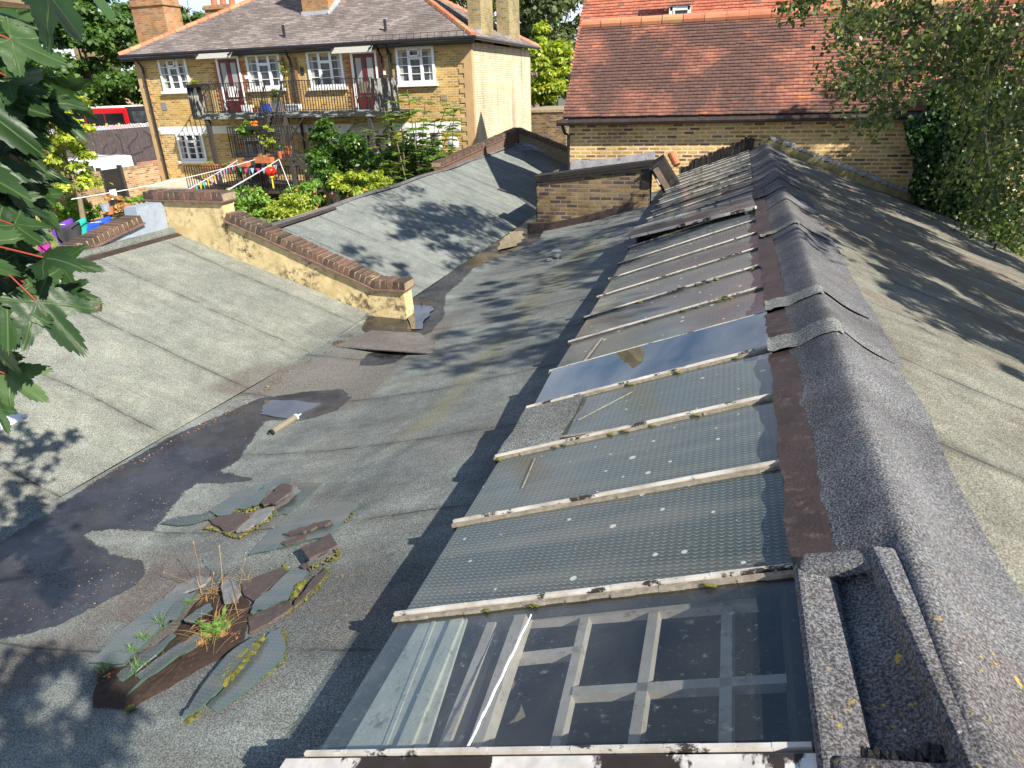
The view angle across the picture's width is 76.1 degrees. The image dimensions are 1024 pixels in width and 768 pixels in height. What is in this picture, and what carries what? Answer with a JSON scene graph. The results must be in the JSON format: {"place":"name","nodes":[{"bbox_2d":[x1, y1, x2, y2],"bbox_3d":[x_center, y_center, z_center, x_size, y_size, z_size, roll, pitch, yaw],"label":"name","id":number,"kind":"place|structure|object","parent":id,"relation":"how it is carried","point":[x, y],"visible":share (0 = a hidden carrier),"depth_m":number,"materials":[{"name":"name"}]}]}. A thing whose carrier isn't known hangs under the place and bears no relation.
{"place":"outdoors","nodes":[
{"label":"outdoors","id":0,"kind":"place"},
{"bbox_2d":[73,47,143,104],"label":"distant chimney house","id":1,"kind":"structure","parent":0,"point":[75,49],"depth_m":67.18,"materials":[{"name":"brick"}]},
{"bbox_2d":[33,215,285,250],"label":"lawn","id":2,"kind":"structure","parent":0,"point":[54,243],"depth_m":21.91,"materials":[{"name":"green plant"}]},
{"bbox_2d":[53,195,77,217],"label":"border plants","id":3,"kind":"object","parent":2,"relation":"on","point":[71,209],"visible":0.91,"depth_m":22.06,"materials":[{"name":"green plant"}]},
{"bbox_2d":[41,96,112,218],"bbox_3d":[-14.262,-7.028,20.611,2.626,4.673,2.399,-12,26,-21],"label":"tree","id":4,"kind":"object","parent":2,"relation":"on","point":[61,164],"visible":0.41,"depth_m":20.71,"materials":[{"name":"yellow plant"}]},
{"bbox_2d":[69,201,101,221],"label":"border plants","id":5,"kind":"object","parent":2,"relation":"on","point":[92,213],"visible":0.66,"depth_m":23.05,"materials":[{"name":"green plant"}]},
{"bbox_2d":[100,194,129,217],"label":"border plants","id":6,"kind":"object","parent":2,"relation":"on","point":[118,207],"visible":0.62,"depth_m":23.93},
{"bbox_2d":[120,194,146,204],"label":"border plants","id":7,"kind":"object","parent":2,"relation":"on","point":[138,199],"visible":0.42,"depth_m":24.72,"materials":[{"name":"green plant"}]},
{"bbox_2d":[145,178,226,190],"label":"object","id":8,"kind":"object","parent":2,"relation":"on","point":[179,184],"visible":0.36,"depth_m":25.60,"materials":[{"name":"brick"}]},
{"bbox_2d":[226,187,249,211],"bbox_3d":[-4.867,-2.161,11.688,0.594,2.597,0.626,-23,32,-39],"label":"rose bush","id":9,"kind":"object","parent":2,"relation":"on","point":[238,203],"visible":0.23,"depth_m":11.31,"materials":[{"name":"green plant"}]},
{"bbox_2d":[233,184,277,217],"bbox_3d":[-5.134,-2.739,13.136,1.170,2.477,0.864,6,25,16],"label":"hedge","id":10,"kind":"object","parent":2,"relation":"on","point":[253,197],"visible":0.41,"depth_m":12.65,"materials":[{"name":"green plant"}]},
{"bbox_2d":[183,165,332,208],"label":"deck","id":11,"kind":"structure","parent":2,"relation":"on","point":[277,190],"depth_m":22.86,"materials":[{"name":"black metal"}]},
{"bbox_2d":[242,188,317,221],"bbox_3d":[-4.560,-2.732,13.220,1.915,2.363,1.035,6,25,16],"label":"hedge","id":12,"kind":"object","parent":2,"relation":"on","point":[291,200],"visible":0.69,"depth_m":12.68,"materials":[{"name":"green plant"}]},
{"bbox_2d":[226,82,339,207],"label":"garden staircase","id":13,"kind":"structure","parent":2,"relation":"on","point":[292,159],"depth_m":21.83,"materials":[{"name":"black metal"}]},
{"bbox_2d":[230,158,250,166],"bbox_3d":[-9.104,-7.439,21.908,0.650,0.285,0.259,6,25,16],"label":"planter","id":14,"kind":"object","parent":13,"relation":"on","point":[246,164],"visible":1,"depth_m":21.84,"materials":[{"name":"ceramic"}]},
{"bbox_2d":[189,160,237,188],"bbox_3d":[-8.597,-6.000,18.773,0.022,0.210,7.045,-5,25,-8],"label":"washing line","id":15,"kind":"object","parent":14,"relation":"attached to","point":[212,175],"visible":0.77,"depth_m":18.63,"materials":[{"name":"white paint"}]},
{"bbox_2d":[265,165,275,187],"bbox_3d":[-7.925,-6.833,21.561,0.370,0.740,0.370,6,25,16],"label":"paper lantern","id":16,"kind":"object","parent":15,"relation":"hanging from","point":[270,170],"visible":0.92,"depth_m":21.39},
{"bbox_2d":[234,119,254,137],"bbox_3d":[-8.728,-8.340,21.360,0.640,0.567,0.547,6,25,16],"label":"planter","id":17,"kind":"object","parent":13,"relation":"on","point":[242,131],"visible":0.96,"depth_m":21.30,"materials":[{"name":"plant"}]},
{"bbox_2d":[253,153,274,162],"bbox_3d":[-8.180,-7.474,21.594,0.650,0.328,0.251,6,25,16],"label":"planter","id":18,"kind":"object","parent":13,"relation":"on","point":[263,159],"visible":0.99,"depth_m":21.52,"materials":[{"name":"ceramic"}]},
{"bbox_2d":[71,159,254,199],"bbox_3d":[-8.551,-5.527,17.246,0.020,0.211,9.700,-1,24,1],"label":"washing line","id":19,"kind":"object","parent":18,"relation":"attached to","point":[155,184],"visible":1,"depth_m":15.56,"materials":[{"name":"fabric"}]},
{"bbox_2d":[254,125,275,147],"bbox_3d":[-7.991,-8.074,21.311,0.734,0.710,0.452,6,25,16],"label":"planter","id":20,"kind":"object","parent":13,"relation":"on","point":[263,132],"visible":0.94,"depth_m":21.19,"materials":[{"name":"plant"}]},
{"bbox_2d":[283,178,325,209],"bbox_3d":[-4.279,-3.144,14.023,0.833,2.431,1.055,-15,27,-26],"label":"rose bush","id":21,"kind":"object","parent":2,"relation":"on","point":[314,184],"visible":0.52,"depth_m":13.45,"materials":[{"name":"green plant"}]},
{"bbox_2d":[307,126,341,204],"bbox_3d":[-5.580,-6.123,19.713,0.960,3.245,1.004,12,28,29],"label":"bay laurel","id":22,"kind":"object","parent":2,"relation":"on","point":[314,140],"visible":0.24,"depth_m":19.05,"materials":[{"name":"green plant"}]},
{"bbox_2d":[298,116,370,202],"bbox_3d":[-5.089,-6.030,19.246,2.186,3.445,2.001,-5,25,-7],"label":"bay laurel","id":23,"kind":"object","parent":2,"relation":"on","point":[323,164],"visible":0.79,"depth_m":18.65,"materials":[{"name":"green plant"}]},
{"bbox_2d":[326,169,394,200],"bbox_3d":[-3.090,-3.310,14.106,1.540,2.598,0.916,6,25,16],"label":"yellow shrub","id":24,"kind":"object","parent":2,"relation":"on","point":[342,182],"visible":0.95,"depth_m":13.52,"materials":[{"name":"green plant"}]},
{"bbox_2d":[347,133,437,186],"bbox_3d":[-3.139,-5.534,18.537,3.057,3.010,1.868,1,24,6],"label":"leafy shrub","id":25,"kind":"object","parent":2,"relation":"on","point":[368,161],"visible":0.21,"depth_m":18.00,"materials":[{"name":"green plant"}]},
{"bbox_2d":[361,90,466,184],"bbox_3d":[-2.651,-5.616,17.425,3.271,4.059,1.987,6,25,16],"label":"sumac tree","id":26,"kind":"object","parent":2,"relation":"on","point":[407,172],"visible":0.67,"depth_m":16.97,"materials":[{"name":"green plant"}]},
{"bbox_2d":[42,0,584,87],"label":"sky","id":27,"kind":"structure","parent":0,"point":[196,5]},
{"bbox_2d":[47,93,791,503],"bbox_3d":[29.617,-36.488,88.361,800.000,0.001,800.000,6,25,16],"label":"ground","id":28,"kind":"structure","parent":0,"point":[561,101],"depth_m":10.62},
{"bbox_2d":[31,62,91,132],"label":"plane tree","id":29,"kind":"object","parent":28,"relation":"on","point":[64,72],"visible":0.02,"depth_m":45.72,"materials":[{"name":"green plant"}]},
{"bbox_2d":[0,0,128,434],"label":"maple tree","id":30,"kind":"object","parent":28,"relation":"on","point":[37,299],"visible":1,"depth_m":0.92,"materials":[{"name":"green plant"}]},
{"bbox_2d":[21,0,143,106],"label":"plane tree","id":31,"kind":"object","parent":28,"relation":"on","point":[105,36],"visible":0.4,"depth_m":50.47,"materials":[{"name":"green plant"}]},
{"bbox_2d":[35,163,160,229],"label":"garden wall","id":32,"kind":"structure","parent":28,"relation":"on","point":[141,175],"depth_m":25.52,"materials":[{"name":"brick"}]},
{"bbox_2d":[95,165,129,207],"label":"garden gate","id":33,"kind":"structure","parent":32,"relation":"attached to","point":[115,177],"depth_m":25.02,"materials":[{"name":"black metal"}]},
{"bbox_2d":[0,228,376,530],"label":"side outbuilding","id":34,"kind":"structure","parent":28,"relation":"on","point":[178,331],"depth_m":6.63,"materials":[{"name":"grey fabric"}]},
{"bbox_2d":[41,202,167,253],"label":"garden edge parapet","id":35,"kind":"structure","parent":34,"relation":"on","point":[141,219],"depth_m":8.32,"materials":[{"name":"brick"}]},
{"bbox_2d":[179,1,205,24],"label":"plane tree","id":36,"kind":"object","parent":28,"relation":"on","point":[187,18],"visible":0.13,"depth_m":47.09,"materials":[{"name":"green plant"}]},
{"bbox_2d":[117,0,539,203],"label":"brick flats","id":37,"kind":"structure","parent":28,"relation":"on","point":[473,59],"depth_m":23.78,"materials":[{"name":"yellow brick"}]},
{"bbox_2d":[157,57,189,93],"bbox_3d":[-12.828,-11.694,24.810,1.470,1.238,0.152,6,25,16],"label":"window","id":38,"kind":"structure","parent":37,"relation":"in","point":[174,77],"depth_m":24.88,"materials":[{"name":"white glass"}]},
{"bbox_2d":[175,133,209,163],"bbox_3d":[-12.683,-9.322,25.872,1.433,1.131,0.128,6,25,16],"label":"window","id":39,"kind":"structure","parent":37,"relation":"in","point":[191,146],"depth_m":25.90,"materials":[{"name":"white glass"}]},
{"bbox_2d":[244,54,285,91],"bbox_3d":[-8.984,-11.287,23.704,1.603,1.236,0.128,6,25,16],"label":"window","id":40,"kind":"structure","parent":37,"relation":"in","point":[267,70],"depth_m":23.75,"materials":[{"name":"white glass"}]},
{"bbox_2d":[186,77,413,183],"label":"balcony","id":41,"kind":"structure","parent":37,"relation":"attached to","point":[383,89],"depth_m":22.57,"materials":[{"name":"black metal"}]},
{"bbox_2d":[268,86,283,111],"bbox_3d":[-8.443,-10.262,23.541,0.600,0.825,0.632,-7,25,-11],"label":"planter","id":42,"kind":"object","parent":41,"relation":"on","point":[274,97],"visible":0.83,"depth_m":23.47,"materials":[{"name":"metal"}]},
{"bbox_2d":[355,81,372,109],"bbox_3d":[-5.062,-9.807,22.265,0.422,0.931,0.418,6,25,16],"label":"folding chair","id":43,"kind":"object","parent":41,"relation":"on","point":[363,91],"visible":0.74,"depth_m":22.29,"materials":[{"name":"metal"}]},
{"bbox_2d":[305,51,347,90],"bbox_3d":[-6.563,-11.027,23.001,1.579,1.261,0.128,6,25,16],"label":"window","id":44,"kind":"structure","parent":37,"relation":"in","point":[327,67],"depth_m":23.03,"materials":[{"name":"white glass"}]},
{"bbox_2d":[395,46,438,86],"bbox_3d":[-3.264,-10.686,22.024,1.560,1.215,0.150,6,25,16],"label":"window","id":45,"kind":"structure","parent":37,"relation":"in","point":[414,69],"depth_m":22.07,"materials":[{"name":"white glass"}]},
{"bbox_2d":[404,130,442,158],"bbox_3d":[-3.140,-8.404,23.051,1.549,0.999,0.128,6,25,16],"label":"window","id":46,"kind":"structure","parent":37,"relation":"in","point":[432,131],"depth_m":22.92,"materials":[{"name":"white glass"}]},
{"bbox_2d":[271,127,566,297],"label":"outbuilding","id":47,"kind":"structure","parent":28,"relation":"on","point":[450,213],"depth_m":12.60,"materials":[{"name":"grey fabric"}]},
{"bbox_2d":[449,0,496,22],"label":"plane tree","id":48,"kind":"object","parent":28,"relation":"on","point":[460,2],"visible":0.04,"depth_m":50.04,"materials":[{"name":"green plant"}]},
{"bbox_2d":[0,142,1023,767],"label":"workshop building","id":49,"kind":"structure","parent":28,"relation":"on","point":[624,490],"depth_m":2.85,"materials":[{"name":"grey fabric"}]},
{"bbox_2d":[0,412,27,430],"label":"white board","id":50,"kind":"object","parent":49,"relation":"on","point":[14,419],"visible":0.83,"depth_m":2.53,"materials":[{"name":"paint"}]},
{"bbox_2d":[2,553,146,625],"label":"leaf litter","id":51,"kind":"object","parent":49,"relation":"on","point":[75,580],"visible":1,"depth_m":3.93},
{"bbox_2d":[89,593,188,664],"bbox_3d":[-1.854,1.225,3.305,0.237,0.059,0.492,6,25,16],"label":"wired glass sheet","id":52,"kind":"object","parent":49,"relation":"on","point":[126,634],"visible":0.77,"depth_m":3.25,"materials":[{"name":"glass"}]},
{"bbox_2d":[163,590,197,624],"bbox_3d":[-1.700,1.142,3.336,0.102,0.036,0.238,-1,24,2],"label":"wired glass shard","id":53,"kind":"object","parent":52,"relation":"on","point":[175,611],"visible":1,"depth_m":3.33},
{"bbox_2d":[92,632,244,707],"bbox_3d":[-1.575,1.314,2.970,0.759,0.212,0.355,-5,25,-7],"label":"soil patch","id":54,"kind":"object","parent":49,"relation":"on","point":[112,691],"visible":0.81,"depth_m":2.93,"materials":[{"name":"soil"}]},
{"bbox_2d":[116,633,175,681],"bbox_3d":[-1.715,1.276,3.067,0.119,0.089,0.272,18,31,36],"label":"wired glass shard","id":55,"kind":"object","parent":54,"relation":"on","point":[150,653],"visible":0.95,"depth_m":3.05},
{"bbox_2d":[125,642,196,696],"bbox_3d":[-1.591,1.262,2.956,0.322,0.074,0.115,-21,31,-36],"label":"wired glass shard","id":56,"kind":"object","parent":54,"relation":"on","point":[164,662],"visible":1,"depth_m":2.97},
{"bbox_2d":[135,633,200,679],"bbox_3d":[-1.591,1.256,3.027,0.291,0.085,0.072,-20,30,-34],"label":"wired glass shard","id":57,"kind":"object","parent":54,"relation":"on","point":[148,668],"visible":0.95,"depth_m":3.04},
{"bbox_2d":[164,575,210,598],"bbox_3d":[-1.765,1.103,3.575,0.247,0.094,0.149,-5,25,-8],"label":"felt scrap","id":58,"kind":"object","parent":49,"relation":"on","point":[185,587],"visible":0.93,"depth_m":3.56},
{"bbox_2d":[161,512,214,525],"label":"wired glass shard","id":59,"kind":"object","parent":49,"relation":"on","point":[185,520],"visible":1,"depth_m":4.45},
{"bbox_2d":[153,589,251,658],"bbox_3d":[-1.533,1.155,3.283,0.525,0.161,0.534,-6,25,-10],"label":"soil patch","id":60,"kind":"object","parent":49,"relation":"on","point":[243,603],"visible":0.49,"depth_m":3.25,"materials":[{"name":"soil"}]},
{"bbox_2d":[184,603,212,623],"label":"wired glass shard","id":61,"kind":"object","parent":60,"relation":"on","point":[194,616],"visible":0.99,"depth_m":3.25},
{"bbox_2d":[163,541,252,652],"bbox_3d":[-1.527,1.047,3.310,0.531,0.380,1.089,-16,28,-29],"label":"plantain weed","id":62,"kind":"object","parent":49,"relation":"on","point":[219,627],"visible":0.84,"depth_m":3.13,"materials":[{"name":"green plant"}]},
{"bbox_2d":[182,633,262,716],"bbox_3d":[-1.201,1.210,2.746,0.137,0.033,0.450,6,25,16],"label":"wired glass shard","id":63,"kind":"object","parent":49,"relation":"on","point":[211,687],"visible":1,"depth_m":2.72,"materials":[{"name":"glass"}]},
{"bbox_2d":[222,633,265,686],"bbox_3d":[-1.139,1.175,2.800,0.063,0.027,0.298,6,25,16],"label":"moss cushion","id":64,"kind":"object","parent":63,"relation":"on","point":[238,668],"visible":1,"depth_m":2.78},
{"bbox_2d":[87,327,362,484],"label":"leaf litter","id":65,"kind":"object","parent":49,"relation":"on","point":[234,407],"visible":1,"depth_m":6.14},
{"bbox_2d":[208,511,252,532],"bbox_3d":[-1.878,0.902,4.314,0.370,0.094,0.205,13,28,29],"label":"slate piece","id":66,"kind":"object","parent":49,"relation":"on","point":[234,521],"visible":0.89,"depth_m":4.28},
{"bbox_2d":[221,579,240,604],"bbox_3d":[-1.459,1.076,3.396,0.086,0.083,0.298,-15,27,-27],"label":"felt scrap","id":67,"kind":"object","parent":49,"relation":"on","point":[227,592],"visible":0.93,"depth_m":3.38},
{"bbox_2d":[209,484,263,515],"bbox_3d":[-1.929,0.810,4.573,0.258,0.060,0.388,6,25,16],"label":"wired glass shard","id":68,"kind":"object","parent":49,"relation":"on","point":[228,505],"visible":0.89,"depth_m":4.55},
{"bbox_2d":[207,627,286,712],"bbox_3d":[-1.065,1.188,2.751,0.210,0.071,0.464,6,25,16],"label":"wired glass sheet","id":69,"kind":"object","parent":49,"relation":"on","point":[267,657],"visible":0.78,"depth_m":2.73,"materials":[{"name":"glass"}]},
{"bbox_2d":[222,510,276,538],"bbox_3d":[-1.649,0.909,4.138,0.347,0.081,0.195,-13,26,-22],"label":"moss cushion","id":70,"kind":"object","parent":49,"relation":"on","point":[240,536],"visible":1,"depth_m":4.11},
{"bbox_2d":[235,489,267,509],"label":"wired glass shard","id":71,"kind":"object","parent":49,"relation":"on","point":[257,498],"visible":1,"depth_m":4.44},
{"bbox_2d":[236,506,274,532],"bbox_3d":[-1.640,0.869,4.210,0.154,0.051,0.274,6,25,16],"label":"piece of slate","id":72,"kind":"object","parent":49,"relation":"on","point":[258,517],"visible":1,"depth_m":4.19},
{"bbox_2d":[242,567,286,601],"bbox_3d":[-1.289,1.052,3.426,0.231,0.090,0.239,-14,27,-26],"label":"slate piece","id":73,"kind":"object","parent":49,"relation":"on","point":[255,588],"visible":0.81,"depth_m":3.42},
{"bbox_2d":[248,600,293,634],"bbox_3d":[-1.144,1.102,3.118,0.217,0.083,0.141,-12,26,-21],"label":"slate piece","id":74,"kind":"object","parent":49,"relation":"on","point":[262,619],"visible":1,"depth_m":3.10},
{"bbox_2d":[257,567,329,630],"bbox_3d":[-1.026,1.044,3.174,0.113,0.061,0.453,13,28,29],"label":"moss cushion","id":75,"kind":"object","parent":74,"relation":"on","point":[327,570],"visible":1,"depth_m":3.18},
{"bbox_2d":[263,626,287,677],"bbox_3d":[-0.992,1.149,2.830,0.090,0.056,0.327,-3,24,-2],"label":"moss cushion","id":76,"kind":"object","parent":49,"relation":"on","point":[286,651],"visible":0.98,"depth_m":2.78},
{"bbox_2d":[262,474,290,488],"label":"wired glass shard","id":77,"kind":"object","parent":49,"relation":"on","point":[284,478],"visible":0.74,"depth_m":4.69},
{"bbox_2d":[261,483,292,506],"bbox_3d":[-1.571,0.742,4.414,0.206,0.085,0.262,6,25,16],"label":"slate piece","id":78,"kind":"object","parent":49,"relation":"on","point":[282,491],"visible":1,"depth_m":4.38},
{"bbox_2d":[142,188,414,322],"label":"parapet wall","id":79,"kind":"structure","parent":49,"relation":"on","point":[213,218],"depth_m":8.54,"materials":[{"name":"paint"}]},
{"bbox_2d":[250,568,308,612],"bbox_3d":[-1.152,1.027,3.273,0.219,0.074,0.327,6,25,16],"label":"wired glass shard","id":80,"kind":"object","parent":49,"relation":"on","point":[281,590],"visible":0.98,"depth_m":3.26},
{"bbox_2d":[290,580,305,598],"bbox_3d":[-1.054,1.009,3.213,0.058,0.032,0.134,1,25,7],"label":"moss cushion","id":81,"kind":"object","parent":80,"relation":"on","point":[298,586],"visible":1,"depth_m":3.21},
{"bbox_2d":[268,414,300,434],"bbox_3d":[-1.976,0.344,5.723,0.058,0.060,0.383,9,27,23],"label":"sealant tube","id":82,"kind":"object","parent":49,"relation":"on","point":[284,424],"visible":1,"depth_m":5.68,"materials":[{"name":"white paint"}]},
{"bbox_2d":[260,400,320,417],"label":"puddle water","id":83,"kind":"structure","parent":49,"relation":"on","point":[283,408],"depth_m":6.07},
{"bbox_2d":[272,482,321,516],"bbox_3d":[-1.474,0.766,4.374,0.287,0.079,0.416,6,25,16],"label":"wired glass shard","id":84,"kind":"object","parent":49,"relation":"on","point":[308,489],"visible":1,"depth_m":4.34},
{"bbox_2d":[249,501,358,554],"bbox_3d":[-1.221,0.839,3.920,0.587,0.163,0.416,0,24,4],"label":"roof slate","id":85,"kind":"object","parent":49,"relation":"on","point":[338,513],"visible":0.93,"depth_m":3.91,"materials":[{"name":"stone"}]},
{"bbox_2d":[281,535,304,545],"bbox_3d":[-1.257,0.901,3.753,0.138,0.055,0.058,-5,24,-7],"label":"slate sliver","id":86,"kind":"object","parent":85,"relation":"on","point":[293,541],"visible":1,"depth_m":3.74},
{"bbox_2d":[282,520,331,535],"bbox_3d":[-1.205,0.852,3.829,0.308,0.102,0.082,-3,24,-2],"label":"slate sliver","id":87,"kind":"object","parent":85,"relation":"on","point":[309,528],"visible":1,"depth_m":3.82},
{"bbox_2d":[294,566,326,608],"bbox_3d":[-0.989,1.004,3.235,0.067,0.033,0.300,6,25,16],"label":"slate piece","id":88,"kind":"object","parent":49,"relation":"on","point":[314,582],"visible":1,"depth_m":3.22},
{"bbox_2d":[300,533,338,560],"bbox_3d":[-1.032,0.874,3.500,0.174,0.091,0.186,-14,27,-26],"label":"piece of slate","id":89,"kind":"object","parent":49,"relation":"on","point":[321,546],"visible":1,"depth_m":3.48,"materials":[{"name":"brown stone"}]},
{"bbox_2d":[312,548,341,569],"bbox_3d":[-0.963,0.909,3.484,0.145,0.051,0.232,6,25,16],"label":"moss cushion","id":90,"kind":"object","parent":49,"relation":"on","point":[329,557],"visible":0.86,"depth_m":3.43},
{"bbox_2d":[407,297,434,328],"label":"puddle water","id":91,"kind":"structure","parent":49,"relation":"on","point":[422,307],"depth_m":8.60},
{"bbox_2d":[497,231,524,249],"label":"puddle water","id":92,"kind":"structure","parent":49,"relation":"on","point":[511,239],"depth_m":12.50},
{"bbox_2d":[527,159,653,231],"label":"brick stub wall","id":93,"kind":"structure","parent":49,"relation":"on","point":[565,198],"depth_m":12.66,"materials":[{"name":"brick"}]},
{"bbox_2d":[649,154,679,192],"bbox_3d":[2.868,-3.886,12.227,0.649,0.762,0.521,6,25,16],"label":"broken roof hatch","id":94,"kind":"object","parent":49,"relation":"on","point":[662,172],"visible":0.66,"depth_m":12.07,"materials":[{"name":"grey wood"}]},
{"bbox_2d":[667,151,679,166],"bbox_3d":[3.293,-4.579,13.308,0.170,0.321,0.299,-17,28,-30],"label":"clay pot","id":95,"kind":"object","parent":49,"relation":"on","point":[673,158],"visible":1,"depth_m":13.25,"materials":[{"name":"ceramic"}]},
{"bbox_2d":[902,83,1023,246],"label":"ivy","id":96,"kind":"object","parent":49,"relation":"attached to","point":[925,124],"visible":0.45,"depth_m":11.85,"materials":[{"name":"green plant"}]},
{"bbox_2d":[568,0,893,77],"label":"tiled house","id":97,"kind":"structure","parent":28,"relation":"on","point":[595,9],"depth_m":16.82,"materials":[{"name":"tile"}]},
{"bbox_2d":[556,0,1023,238],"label":"tiled house","id":98,"kind":"structure","parent":28,"relation":"on","point":[695,90],"depth_m":13.36,"materials":[{"name":"tile"}]},
{"bbox_2d":[771,0,1023,257],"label":"birch tree","id":99,"kind":"object","parent":28,"relation":"on","point":[981,40],"visible":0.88,"depth_m":7.43,"materials":[{"name":"green plant"}]},
{"label":"car park","id":100,"kind":"structure","parent":0,"visible":0},
{"bbox_2d":[68,154,136,173],"bbox_3d":[-18.184,-8.637,27.792,2.000,1.895,4.300,6,25,16],"label":"parked van","id":101,"kind":"object","parent":100,"relation":"on","point":[104,162],"visible":0.04,"depth_m":27.98,"materials":[{"name":"white paint"}]},
{"bbox_2d":[136,160,160,175],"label":"red brick wall","id":102,"kind":"structure","parent":100,"relation":"on","point":[146,162],"depth_m":36.69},
{"bbox_2d":[45,122,156,163],"bbox_3d":[-22.920,-10.074,29.026,0.124,1.975,19.117,6,25,16],"label":"timber hoarding","id":103,"kind":"object","parent":102,"relation":"on","point":[136,143],"visible":0.41,"depth_m":35.05,"materials":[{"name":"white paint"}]},
{"bbox_2d":[519,17,567,107],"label":"lime tree","id":104,"kind":"object","parent":100,"relation":"on","point":[555,31],"visible":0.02,"depth_m":51.80,"materials":[{"name":"green plant"}]},
{"bbox_2d":[521,19,573,106],"bbox_3d":[1.825,-15.290,34.670,3.391,7.201,3.230,-16,28,-29],"label":"young tree","id":105,"kind":"object","parent":100,"relation":"on","point":[549,62],"visible":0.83,"depth_m":33.61,"materials":[{"name":"green plant"}]},
{"bbox_2d":[531,106,568,145],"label":"garage block","id":106,"kind":"structure","parent":100,"relation":"on","point":[544,119],"depth_m":28.82,"materials":[{"name":"brick"}]},
{"bbox_2d":[519,0,583,105],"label":"lime tree","id":107,"kind":"object","parent":100,"relation":"on","point":[550,10],"visible":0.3,"depth_m":39.48,"materials":[{"name":"green plant"}]},
{"label":"road","id":108,"kind":"structure","parent":0,"visible":0},
{"bbox_2d":[48,105,148,129],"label":"single decker bus","id":109,"kind":"object","parent":108,"relation":"on","point":[118,115],"visible":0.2,"depth_m":50.83,"materials":[{"name":"red metal"}]},
{"bbox_3d":[-9.271,-3.360,13.631,0.014,0.382,2.743,6,25,16],"label":"washing line","id":110,"kind":"object","parent":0,"visible":0},
{"bbox_2d":[51,218,73,244],"bbox_3d":[-9.293,-2.963,13.675,0.141,0.910,0.546,6,25,16],"label":"hanging shirt","id":111,"kind":"object","parent":110,"relation":"hanging from","point":[67,222],"visible":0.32,"depth_m":13.54,"materials":[{"name":"purple fabric"}]},
{"bbox_2d":[56,221,81,242],"bbox_3d":[-9.188,-2.942,13.684,0.141,0.810,0.584,6,25,16],"label":"hanging shirt","id":112,"kind":"object","parent":110,"relation":"hanging from","point":[69,232],"visible":0.38,"depth_m":13.61,"materials":[{"name":"black fabric"}]},
{"bbox_2d":[87,216,110,231],"bbox_3d":[-9.045,-3.247,14.421,0.141,0.780,0.710,6,25,16],"label":"hanging shirt","id":113,"kind":"object","parent":110,"relation":"hanging from","point":[92,226],"visible":0.22,"depth_m":14.31,"materials":[{"name":"blue fabric"}]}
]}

